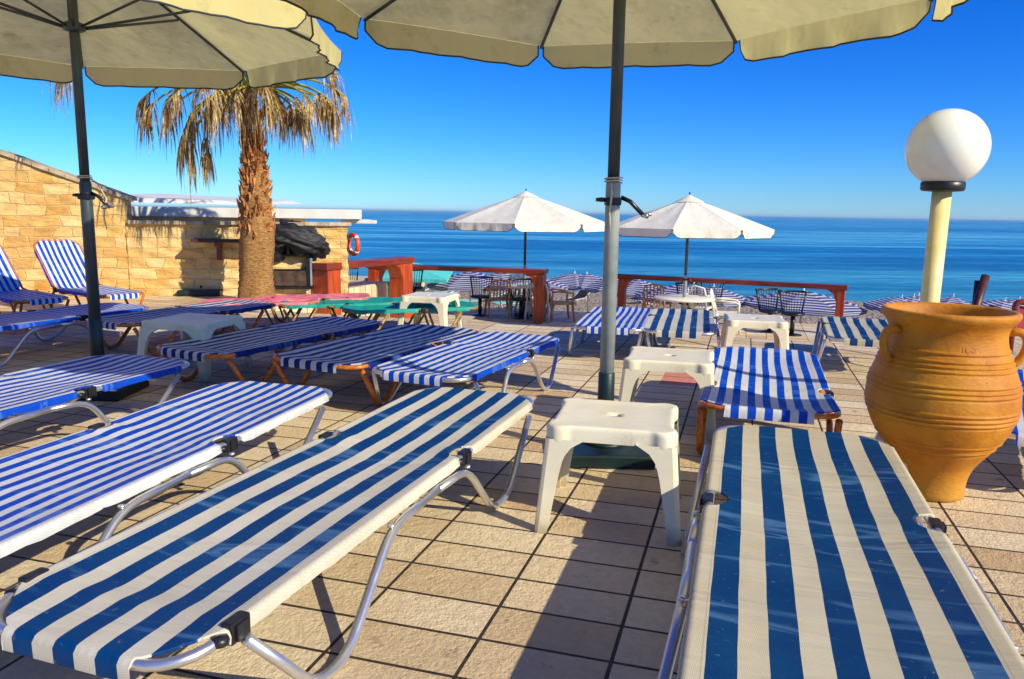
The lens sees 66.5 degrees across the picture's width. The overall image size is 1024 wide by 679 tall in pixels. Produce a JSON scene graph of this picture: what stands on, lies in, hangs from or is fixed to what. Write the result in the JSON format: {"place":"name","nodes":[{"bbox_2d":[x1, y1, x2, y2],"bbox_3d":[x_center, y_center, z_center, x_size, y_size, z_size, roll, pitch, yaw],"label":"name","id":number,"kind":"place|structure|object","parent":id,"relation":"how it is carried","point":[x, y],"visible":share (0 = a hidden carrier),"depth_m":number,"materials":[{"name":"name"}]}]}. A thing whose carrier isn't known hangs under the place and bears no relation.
{"place":"outdoors","nodes":[
{"label":"outdoors","id":0,"kind":"place"},
{"bbox_2d":[413,270,423,292],"bbox_3d":[-2.526,-1.345,20.159,0.579,0.902,0.477,-3,10,-20],"label":"swivel chair","id":1,"kind":"object","parent":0,"point":[416,287],"visible":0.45,"depth_m":20.30,"materials":[{"name":"black paint"}]},
{"bbox_2d":[0,280,1023,678],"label":"terrace floor","id":2,"kind":"structure","parent":0,"point":[474,586],"depth_m":3.04,"materials":[{"name":"tile"}]},
{"bbox_2d":[0,245,69,313],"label":"sun lounger","id":3,"kind":"object","parent":2,"relation":"on","point":[11,293],"visible":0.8,"depth_m":8.48,"materials":[{"name":"blue fabric"}]},
{"bbox_2d":[0,303,148,366],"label":"sun lounger","id":4,"kind":"object","parent":2,"relation":"on","point":[66,317],"visible":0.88,"depth_m":6.78,"materials":[{"name":"blue fabric"}]},
{"bbox_2d":[33,239,144,308],"bbox_3d":[-4.831,-0.690,8.916,1.457,0.854,0.565,7,11,33],"label":"sun lounger","id":5,"kind":"object","parent":2,"relation":"on","point":[62,263],"visible":0.75,"depth_m":9.06,"materials":[{"name":"blue fabric"}]},
{"bbox_2d":[0,354,189,429],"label":"sun lounger","id":6,"kind":"object","parent":2,"relation":"on","point":[35,392],"visible":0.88,"depth_m":4.33,"materials":[{"name":"fabric"}]},
{"bbox_2d":[0,381,332,651],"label":"sun lounger","id":7,"kind":"object","parent":2,"relation":"on","point":[49,488],"visible":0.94,"depth_m":3.07,"materials":[{"name":"blue fabric"}]},
{"bbox_2d":[0,0,341,400],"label":"parasol","id":8,"kind":"object","parent":2,"relation":"on","point":[203,44],"visible":0.94,"depth_m":5.79,"materials":[{"name":"beige fabric"}]},
{"bbox_2d":[0,149,350,314],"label":"stone wall","id":9,"kind":"structure","parent":2,"relation":"on","point":[38,201],"depth_m":10.90,"materials":[{"name":"stone"}]},
{"bbox_2d":[190,238,238,259],"bbox_3d":[-3.942,-1.270,11.065,1.088,0.305,0.325,-1,10,-13],"label":"shelf","id":10,"kind":"object","parent":9,"relation":"attached to","point":[217,242],"depth_m":10.89,"materials":[{"name":"brown wood"}]},
{"bbox_2d":[130,193,376,223],"bbox_3d":[-4.678,-1.254,13.956,4.496,2.660,3.059,-1,9,-9],"label":"roof","id":11,"kind":"object","parent":9,"relation":"on","point":[189,213],"visible":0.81,"depth_m":12.47,"materials":[{"name":"beige paint"}]},
{"bbox_2d":[348,233,359,255],"bbox_3d":[-2.497,-1.494,12.276,0.078,0.372,0.372,-7,12,-39],"label":"life ring","id":12,"kind":"object","parent":9,"relation":"hanging from","point":[357,243],"visible":0.89,"depth_m":12.20,"materials":[{"name":"orange plastic"}]},
{"bbox_2d":[85,300,275,356],"bbox_3d":[-2.986,-0.118,7.217,0.674,0.328,1.681,6,11,30],"label":"sun lounger","id":13,"kind":"object","parent":2,"relation":"on","point":[129,320],"visible":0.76,"depth_m":7.14,"materials":[{"name":"blue fabric"}]},
{"bbox_2d":[137,313,252,381],"bbox_3d":[-2.441,0.039,6.011,0.620,0.414,0.620,3,10,14],"label":"side table","id":14,"kind":"object","parent":2,"relation":"on","point":[199,326],"visible":0.88,"depth_m":5.79,"materials":[{"name":"plastic"}]},
{"bbox_2d":[39,29,357,297],"bbox_3d":[-3.970,-2.326,10.133,3.937,3.708,2.281,1,9,0],"label":"palm tree","id":15,"kind":"object","parent":2,"relation":"on","point":[256,226],"visible":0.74,"depth_m":9.99,"materials":[{"name":"brown plant"}]},
{"bbox_2d":[177,286,221,295],"bbox_3d":[-4.482,-0.766,11.262,0.580,0.250,0.400,-1,9,-10],"label":"umbrella base","id":16,"kind":"object","parent":2,"relation":"on","point":[209,292],"visible":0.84,"depth_m":11.09,"materials":[{"name":"green paint"}]},
{"bbox_2d":[198,297,319,333],"bbox_3d":[-2.593,-0.254,8.082,1.172,0.328,0.565,-1,9,-10],"label":"sun lounger","id":17,"kind":"object","parent":2,"relation":"on","point":[314,300],"visible":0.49,"depth_m":8.13,"materials":[{"name":"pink fabric"}]},
{"bbox_2d":[0,387,533,678],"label":"sun lounger","id":18,"kind":"object","parent":2,"relation":"on","point":[232,562],"visible":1,"depth_m":2.27,"materials":[{"name":"fabric"}]},
{"bbox_2d":[156,316,382,382],"bbox_3d":[-1.777,0.096,6.014,0.739,0.328,1.783,6,11,29],"label":"sun lounger","id":19,"kind":"object","parent":2,"relation":"on","point":[259,339],"visible":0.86,"depth_m":5.75,"materials":[{"name":"blue fabric"}]},
{"bbox_2d":[273,254,312,293],"bbox_3d":[-3.305,-0.984,11.618,0.700,0.600,0.570,0,9,-8],"label":"barbecue","id":20,"kind":"object","parent":2,"relation":"on","point":[289,278],"visible":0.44,"depth_m":11.37,"materials":[{"name":"black metal"}]},
{"bbox_2d":[273,271,306,285],"bbox_3d":[-3.279,-0.889,11.362,0.560,0.215,0.023,0,9,-8],"label":"door panel","id":21,"kind":"structure","parent":20,"relation":"in","point":[281,278],"depth_m":11.36,"materials":[{"name":"wood"}]},
{"bbox_2d":[273,219,330,261],"bbox_3d":[-3.203,-1.402,11.445,1.070,0.714,0.798,0,9,-8],"label":"tarpaulin","id":22,"kind":"object","parent":20,"relation":"on","point":[297,240],"visible":0.69,"depth_m":11.22,"materials":[{"name":"black plastic"}]},
{"bbox_2d":[259,293,369,323],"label":"sun lounger","id":23,"kind":"object","parent":2,"relation":"on","point":[342,296],"visible":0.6,"depth_m":8.60,"materials":[{"name":"pink fabric"}]},
{"bbox_2d":[278,297,395,332],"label":"sun lounger","id":24,"kind":"object","parent":2,"relation":"on","point":[382,300],"visible":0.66,"depth_m":7.98,"materials":[{"name":"teal fabric"}]},
{"bbox_2d":[271,324,479,405],"bbox_3d":[-0.915,0.164,5.675,0.783,0.328,1.651,6,10,27],"label":"sun lounger","id":25,"kind":"object","parent":2,"relation":"on","point":[368,350],"visible":0.83,"depth_m":5.39,"materials":[{"name":"blue fabric"}]},
{"bbox_2d":[324,297,431,324],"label":"sun lounger","id":26,"kind":"object","parent":2,"relation":"on","point":[333,313],"visible":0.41,"depth_m":8.01,"materials":[{"name":"teal fabric"}]},
{"bbox_2d":[342,301,477,333],"bbox_3d":[-1.022,-0.188,7.821,1.325,0.328,0.565,-1,10,-14],"label":"sun lounger","id":27,"kind":"object","parent":2,"relation":"on","point":[387,310],"visible":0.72,"depth_m":7.65,"materials":[{"name":"teal fabric"}]},
{"bbox_2d":[397,292,461,327],"bbox_3d":[-0.817,-0.235,7.786,0.528,0.430,0.528,3,10,14],"label":"side table","id":28,"kind":"object","parent":2,"relation":"on","point":[439,301],"visible":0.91,"depth_m":7.59,"materials":[{"name":"plastic"}]},
{"bbox_2d":[371,332,559,403],"bbox_3d":[-0.250,0.226,5.378,0.824,0.316,1.711,5,10,23],"label":"sun lounger","id":29,"kind":"object","parent":2,"relation":"on","point":[478,356],"visible":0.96,"depth_m":5.13,"materials":[{"name":"blue fabric"}]},
{"bbox_2d":[534,397,680,546],"bbox_3d":[0.427,0.520,3.276,0.574,0.430,0.574,3,9,12],"label":"side table","id":30,"kind":"object","parent":2,"relation":"on","point":[651,429],"visible":1,"depth_m":3.06,"materials":[{"name":"plastic"}]},
{"bbox_2d":[568,306,657,354],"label":"sun lounger","id":31,"kind":"object","parent":2,"relation":"on","point":[631,319],"visible":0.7,"depth_m":7.03,"materials":[{"name":"multicoloured"}]},
{"bbox_2d":[280,0,968,468],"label":"parasol","id":32,"kind":"object","parent":2,"relation":"on","point":[616,36],"visible":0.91,"depth_m":4.75,"materials":[{"name":"beige fabric"}]},
{"bbox_2d":[618,346,715,441],"bbox_3d":[0.936,0.300,4.667,0.574,0.430,0.574,3,10,14],"label":"side table","id":33,"kind":"object","parent":2,"relation":"on","point":[698,366],"visible":0.89,"depth_m":4.45,"materials":[{"name":"plastic"}]},
{"bbox_2d":[637,308,720,346],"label":"sun lounger","id":34,"kind":"object","parent":2,"relation":"on","point":[682,323],"visible":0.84,"depth_m":6.92,"materials":[{"name":"blue fabric"}]},
{"bbox_2d":[721,313,788,348],"bbox_3d":[2.020,0.020,6.534,0.545,0.414,0.545,3,9,12],"label":"side table","id":35,"kind":"object","parent":2,"relation":"on","point":[733,324],"visible":0.85,"depth_m":6.32,"materials":[{"name":"plastic"}]},
{"bbox_2d":[696,346,842,452],"bbox_3d":[1.500,0.362,4.640,0.694,0.342,1.885,4,10,17],"label":"sun lounger","id":36,"kind":"object","parent":2,"relation":"on","point":[775,385],"visible":0.92,"depth_m":4.36,"materials":[{"name":"blue fabric"}]},
{"bbox_2d":[657,425,1023,678],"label":"sun lounger","id":37,"kind":"object","parent":2,"relation":"on","point":[808,554],"visible":1,"depth_m":2.12,"materials":[{"name":"blue fabric"}]},
{"bbox_2d":[812,316,887,361],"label":"sun lounger","id":38,"kind":"object","parent":2,"relation":"on","point":[851,331],"visible":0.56,"depth_m":6.69,"materials":[{"name":"blue fabric"}]},
{"bbox_2d":[864,302,1023,501],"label":"terracotta jar","id":39,"kind":"object","parent":2,"relation":"on","point":[943,393],"visible":0.94,"depth_m":3.31,"materials":[{"name":"orange ceramic"}]},
{"bbox_2d":[904,108,991,302],"bbox_3d":[2.204,-0.282,4.103,0.390,1.800,0.390,1,9,0],"label":"lamp post","id":40,"kind":"object","parent":2,"relation":"on","point":[947,152],"visible":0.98,"depth_m":3.91,"materials":[{"name":"white glass"}]},
{"bbox_2d":[1008,369,1023,446],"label":"sun lounger","id":41,"kind":"object","parent":2,"relation":"on","point":[1017,434],"visible":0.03,"depth_m":3.62,"materials":[{"name":"blue fabric"}]},
{"bbox_2d":[0,0,1023,219],"label":"sky","id":42,"kind":"structure","parent":0,"point":[821,132],"materials":[{"name":"blue"}]},
{"bbox_2d":[306,210,1023,301],"bbox_3d":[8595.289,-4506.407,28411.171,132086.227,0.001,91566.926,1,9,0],"label":"sea","id":43,"kind":"structure","parent":0,"point":[865,259],"depth_m":99.92,"materials":[{"name":"liquid"}]},
{"bbox_2d":[349,275,1021,352],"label":"deck","id":44,"kind":"structure","parent":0,"point":[562,319],"depth_m":17.47,"materials":[{"name":"tile"}]},
{"bbox_2d":[350,268,358,279],"bbox_3d":[-4.292,-1.501,20.956,0.579,0.902,0.477,3,10,15],"label":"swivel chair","id":45,"kind":"object","parent":44,"relation":"on","point":[352,273],"visible":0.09,"depth_m":20.70,"materials":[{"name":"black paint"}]},
{"bbox_2d":[312,256,414,318],"bbox_3d":[-2.321,-0.463,12.519,0.320,1.630,2.326,5,10,25],"label":"timber bar","id":46,"kind":"object","parent":44,"relation":"on","point":[326,278],"visible":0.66,"depth_m":12.34,"materials":[{"name":"red wood"}]},
{"bbox_2d":[366,264,548,323],"bbox_3d":[-1.290,-1.076,17.763,4.239,1.180,0.420,3,10,15],"label":"timber bar","id":47,"kind":"object","parent":44,"relation":"on","point":[538,276],"visible":0.75,"depth_m":17.22,"materials":[{"name":"red wood"}]},
{"bbox_2d":[470,276,493,315],"bbox_3d":[-0.747,-1.013,18.293,0.579,0.902,0.477,2,9,8],"label":"swivel chair","id":48,"kind":"object","parent":44,"relation":"on","point":[480,297],"visible":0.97,"depth_m":18.33,"materials":[{"name":"black paint"}]},
{"bbox_2d":[484,279,512,317],"bbox_3d":[-0.312,-0.984,18.161,0.624,0.909,0.670,-1,9,-10],"label":"armchair","id":49,"kind":"object","parent":44,"relation":"on","point":[507,298],"visible":0.9,"depth_m":17.94,"materials":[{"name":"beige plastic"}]},
{"bbox_2d":[508,278,531,319],"bbox_3d":[0.206,-0.931,17.877,0.579,0.902,0.477,0,9,-6],"label":"swivel chair","id":50,"kind":"object","parent":44,"relation":"on","point":[521,300],"visible":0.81,"depth_m":17.89,"materials":[{"name":"black paint"}]},
{"bbox_2d":[508,274,532,307],"bbox_3d":[0.274,-1.160,19.293,0.624,0.909,0.670,-4,11,-30],"label":"armchair","id":51,"kind":"object","parent":44,"relation":"on","point":[511,276],"visible":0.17,"depth_m":19.42,"materials":[{"name":"white plastic"}]},
{"bbox_2d":[443,189,604,316],"bbox_3d":[0.313,-2.020,18.198,3.643,2.950,3.639,-2,10,-14],"label":"parasol","id":52,"kind":"object","parent":44,"relation":"on","point":[525,212],"visible":0.91,"depth_m":16.95,"materials":[{"name":"white fabric"}]},
{"bbox_2d":[498,282,550,317],"bbox_3d":[0.287,-0.921,18.374,1.240,0.746,1.240,1,9,0],"label":"round table","id":53,"kind":"object","parent":44,"relation":"on","point":[516,287],"visible":0.54,"depth_m":18.19,"materials":[{"name":"white plastic"}]},
{"bbox_2d":[524,282,553,321],"bbox_3d":[0.607,-0.882,17.623,0.624,0.909,0.670,2,9,10],"label":"armchair","id":54,"kind":"object","parent":44,"relation":"on","point":[530,302],"visible":0.62,"depth_m":17.42,"materials":[{"name":"white plastic"}]},
{"bbox_2d":[546,280,574,321],"bbox_3d":[1.054,-0.890,17.712,0.670,0.909,0.624,-1,9,-10],"label":"armchair","id":55,"kind":"object","parent":44,"relation":"on","point":[567,302],"visible":0.77,"depth_m":17.51,"materials":[{"name":"beige plastic"}]},
{"bbox_2d":[642,283,671,315],"bbox_3d":[3.130,-0.748,17.029,0.624,0.909,0.670,1,9,0],"label":"armchair","id":56,"kind":"object","parent":44,"relation":"on","point":[644,298],"visible":0.57,"depth_m":17.22,"materials":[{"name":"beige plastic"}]},
{"bbox_2d":[654,294,714,308],"bbox_3d":[3.533,-0.498,16.083,1.240,0.746,1.240,1,9,0],"label":"round table","id":57,"kind":"object","parent":44,"relation":"on","point":[690,299],"visible":0.77,"depth_m":15.82,"materials":[{"name":"white plastic"}]},
{"bbox_2d":[675,282,698,308],"bbox_3d":[3.979,-0.820,17.541,0.579,0.902,0.477,-1,9,-10],"label":"swivel chair","id":58,"kind":"object","parent":44,"relation":"on","point":[680,303],"visible":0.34,"depth_m":17.61,"materials":[{"name":"black paint"}]},
{"bbox_2d":[619,192,774,308],"bbox_3d":[3.553,-1.552,15.912,3.145,2.860,3.152,1,9,0],"label":"parasol","id":59,"kind":"object","parent":44,"relation":"on","point":[688,217],"visible":0.84,"depth_m":14.86,"materials":[{"name":"white fabric"}]},
{"bbox_2d":[686,285,715,310],"bbox_3d":[4.126,-0.774,17.281,0.624,0.909,0.670,6,11,30],"label":"armchair","id":60,"kind":"object","parent":44,"relation":"on","point":[705,306],"visible":0.49,"depth_m":17.00,"materials":[{"name":"white plastic"}]},
{"bbox_2d":[701,283,724,320],"bbox_3d":[4.634,-0.902,18.105,0.579,0.902,0.477,3,9,12],"label":"swivel chair","id":61,"kind":"object","parent":44,"relation":"on","point":[714,292],"visible":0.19,"depth_m":18.19,"materials":[{"name":"black paint"}]},
{"bbox_2d":[709,288,740,334],"bbox_3d":[4.436,-0.604,16.269,0.670,0.909,0.624,3,10,15],"label":"armchair","id":62,"kind":"object","parent":44,"relation":"on","point":[715,310],"visible":0.74,"depth_m":16.15,"materials":[{"name":"white plastic"}]},
{"bbox_2d":[617,274,847,316],"bbox_3d":[4.662,-0.810,17.146,4.931,1.030,0.220,5,10,26],"label":"timber bar","id":63,"kind":"object","parent":44,"relation":"on","point":[838,291],"visible":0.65,"depth_m":16.84,"materials":[{"name":"red wood"}]},
{"bbox_2d":[755,288,781,332],"bbox_3d":[5.408,-0.604,16.351,0.579,0.902,0.477,-1,9,-12],"label":"swivel chair","id":64,"kind":"object","parent":44,"relation":"on","point":[769,311],"visible":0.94,"depth_m":16.40,"materials":[{"name":"black paint"}]},
{"bbox_2d":[778,290,807,336],"bbox_3d":[5.753,-0.539,15.981,0.579,0.902,0.477,2,9,8],"label":"swivel chair","id":65,"kind":"object","parent":44,"relation":"on","point":[792,314],"visible":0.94,"depth_m":16.03,"materials":[{"name":"black paint"}]},
{"bbox_2d":[972,274,998,307],"bbox_3d":[5.764,0.027,9.692,0.169,1.693,1.085,10,13,44],"label":"handrail","id":66,"kind":"object","parent":44,"relation":"on","point":[980,287],"visible":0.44,"depth_m":9.42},
{"bbox_2d":[425,283,1016,327],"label":"pebble beach","id":67,"kind":"structure","parent":0,"point":[594,299],"depth_m":39.02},
{"bbox_2d":[383,263,452,285],"bbox_3d":[-3.248,-1.460,25.050,2.741,2.012,5.100,1,9,0],"label":"turquoise awning","id":68,"kind":"object","parent":67,"relation":"on","point":[429,276],"visible":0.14,"depth_m":23.02,"materials":[{"name":"fabric"}]},
{"bbox_2d":[433,291,459,295],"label":"beach bed","id":69,"kind":"object","parent":67,"relation":"on","point":[446,291],"visible":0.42,"depth_m":41.73,"materials":[{"name":"white fabric"}]},
{"bbox_2d":[426,272,488,301],"bbox_3d":[-1.502,-1.335,27.554,2.865,2.278,2.862,-8,12,-42],"label":"beach umbrella","id":70,"kind":"object","parent":67,"relation":"on","point":[459,282],"visible":0.59,"depth_m":26.52,"materials":[{"name":"multicoloured fabric"}]},
{"bbox_2d":[459,293,491,306],"bbox_3d":[-1.923,-1.886,37.200,1.858,0.624,0.655,-3,10,-20],"label":"beach bed","id":71,"kind":"object","parent":67,"relation":"on","point":[474,300],"visible":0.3,"depth_m":37.25,"materials":[{"name":"teal fabric"}]},
{"bbox_2d":[485,273,516,307],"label":"beach umbrella","id":72,"kind":"object","parent":67,"relation":"on","point":[497,276],"visible":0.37,"depth_m":26.94,"materials":[{"name":"multicoloured fabric"}]},
{"bbox_2d":[492,297,532,307],"bbox_3d":[0.063,-1.747,36.523,1.858,0.624,0.655,-2,10,-18],"label":"beach bed","id":73,"kind":"object","parent":67,"relation":"on","point":[514,302],"visible":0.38,"depth_m":36.46,"materials":[{"name":"teal fabric"}]},
{"bbox_2d":[489,275,567,293],"bbox_3d":[0.564,-1.135,26.421,2.521,2.280,2.518,3,9,12],"label":"beach umbrella","id":74,"kind":"object","parent":67,"relation":"on","point":[555,285],"visible":0.32,"depth_m":25.88,"materials":[{"name":"blue fabric"}]},
{"bbox_2d":[548,271,582,311],"bbox_3d":[2.205,-1.336,28.103,2.294,2.278,2.289,-3,10,-22],"label":"beach umbrella","id":75,"kind":"object","parent":67,"relation":"on","point":[570,280],"visible":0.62,"depth_m":27.36,"materials":[{"name":"blue fabric"}]},
{"bbox_2d":[565,290,589,303],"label":"beach bed","id":76,"kind":"object","parent":67,"relation":"on","point":[580,294],"visible":0.77,"depth_m":40.01,"materials":[{"name":"black plastic"}]},
{"bbox_2d":[568,272,601,311],"bbox_3d":[2.658,-1.289,27.849,2.065,2.278,2.062,8,12,37],"label":"beach umbrella","id":77,"kind":"object","parent":67,"relation":"on","point":[586,279],"visible":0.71,"depth_m":27.18,"materials":[{"name":"blue fabric"}]},
{"bbox_2d":[583,278,618,292],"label":"beach umbrella","id":78,"kind":"object","parent":67,"relation":"on","point":[595,287],"visible":0.21,"depth_m":26.55,"materials":[{"name":"blue fabric"}]},
{"bbox_2d":[617,280,658,306],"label":"beach umbrella","id":79,"kind":"object","parent":67,"relation":"on","point":[634,286],"visible":0.42,"depth_m":24.43,"materials":[{"name":"multicoloured fabric"}]},
{"bbox_2d":[635,284,720,308],"bbox_3d":[5.026,-0.587,23.204,2.634,2.280,2.636,-8,13,-44],"label":"beach umbrella","id":80,"kind":"object","parent":67,"relation":"on","point":[671,289],"visible":0.34,"depth_m":22.63,"materials":[{"name":"blue fabric"}]},
{"bbox_2d":[690,284,745,306],"bbox_3d":[5.760,-0.478,22.527,2.061,2.280,2.064,5,10,22],"label":"beach umbrella","id":81,"kind":"object","parent":67,"relation":"on","point":[732,295],"visible":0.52,"depth_m":21.82,"materials":[{"name":"blue fabric"}]},
{"bbox_2d":[744,288,866,322],"bbox_3d":[7.988,-0.303,21.637,3.094,2.280,3.091,3,9,12],"label":"beach umbrella","id":82,"kind":"object","parent":67,"relation":"on","point":[816,304],"visible":0.67,"depth_m":20.63,"materials":[{"name":"blue fabric"}]},
{"bbox_2d":[863,294,906,313],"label":"beach umbrella","id":83,"kind":"object","parent":67,"relation":"on","point":[872,305],"visible":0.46,"depth_m":20.39,"materials":[{"name":"blue fabric"}]},
{"bbox_2d":[903,294,919,301],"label":"beach umbrella","id":84,"kind":"object","parent":67,"relation":"on","point":[912,299],"visible":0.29,"depth_m":20.37,"materials":[{"name":"blue fabric"}]},
{"bbox_2d":[940,294,970,304],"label":"beach umbrella","id":85,"kind":"object","parent":67,"relation":"on","point":[953,299],"visible":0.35,"depth_m":20.53,"materials":[{"name":"blue fabric"}]},
{"bbox_2d":[967,298,1016,325],"bbox_3d":[12.732,-0.014,20.541,1.642,2.224,1.657,3,10,13],"label":"beach umbrella","id":86,"kind":"object","parent":67,"relation":"on","point":[1004,304],"visible":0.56,"depth_m":20.22,"materials":[{"name":"blue fabric"}]},
{"bbox_2d":[1006,296,1023,311],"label":"beach umbrella","id":87,"kind":"object","parent":67,"relation":"on","point":[1011,301],"visible":0.19,"depth_m":20.44,"materials":[{"name":"blue fabric"}]},
{"bbox_2d":[1009,299,1023,352],"bbox_3d":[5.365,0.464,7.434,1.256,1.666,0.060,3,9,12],"label":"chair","id":88,"kind":"object","parent":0,"point":[1016,303],"visible":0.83,"depth_m":7.44,"materials":[{"name":"fabric"}]}
]}

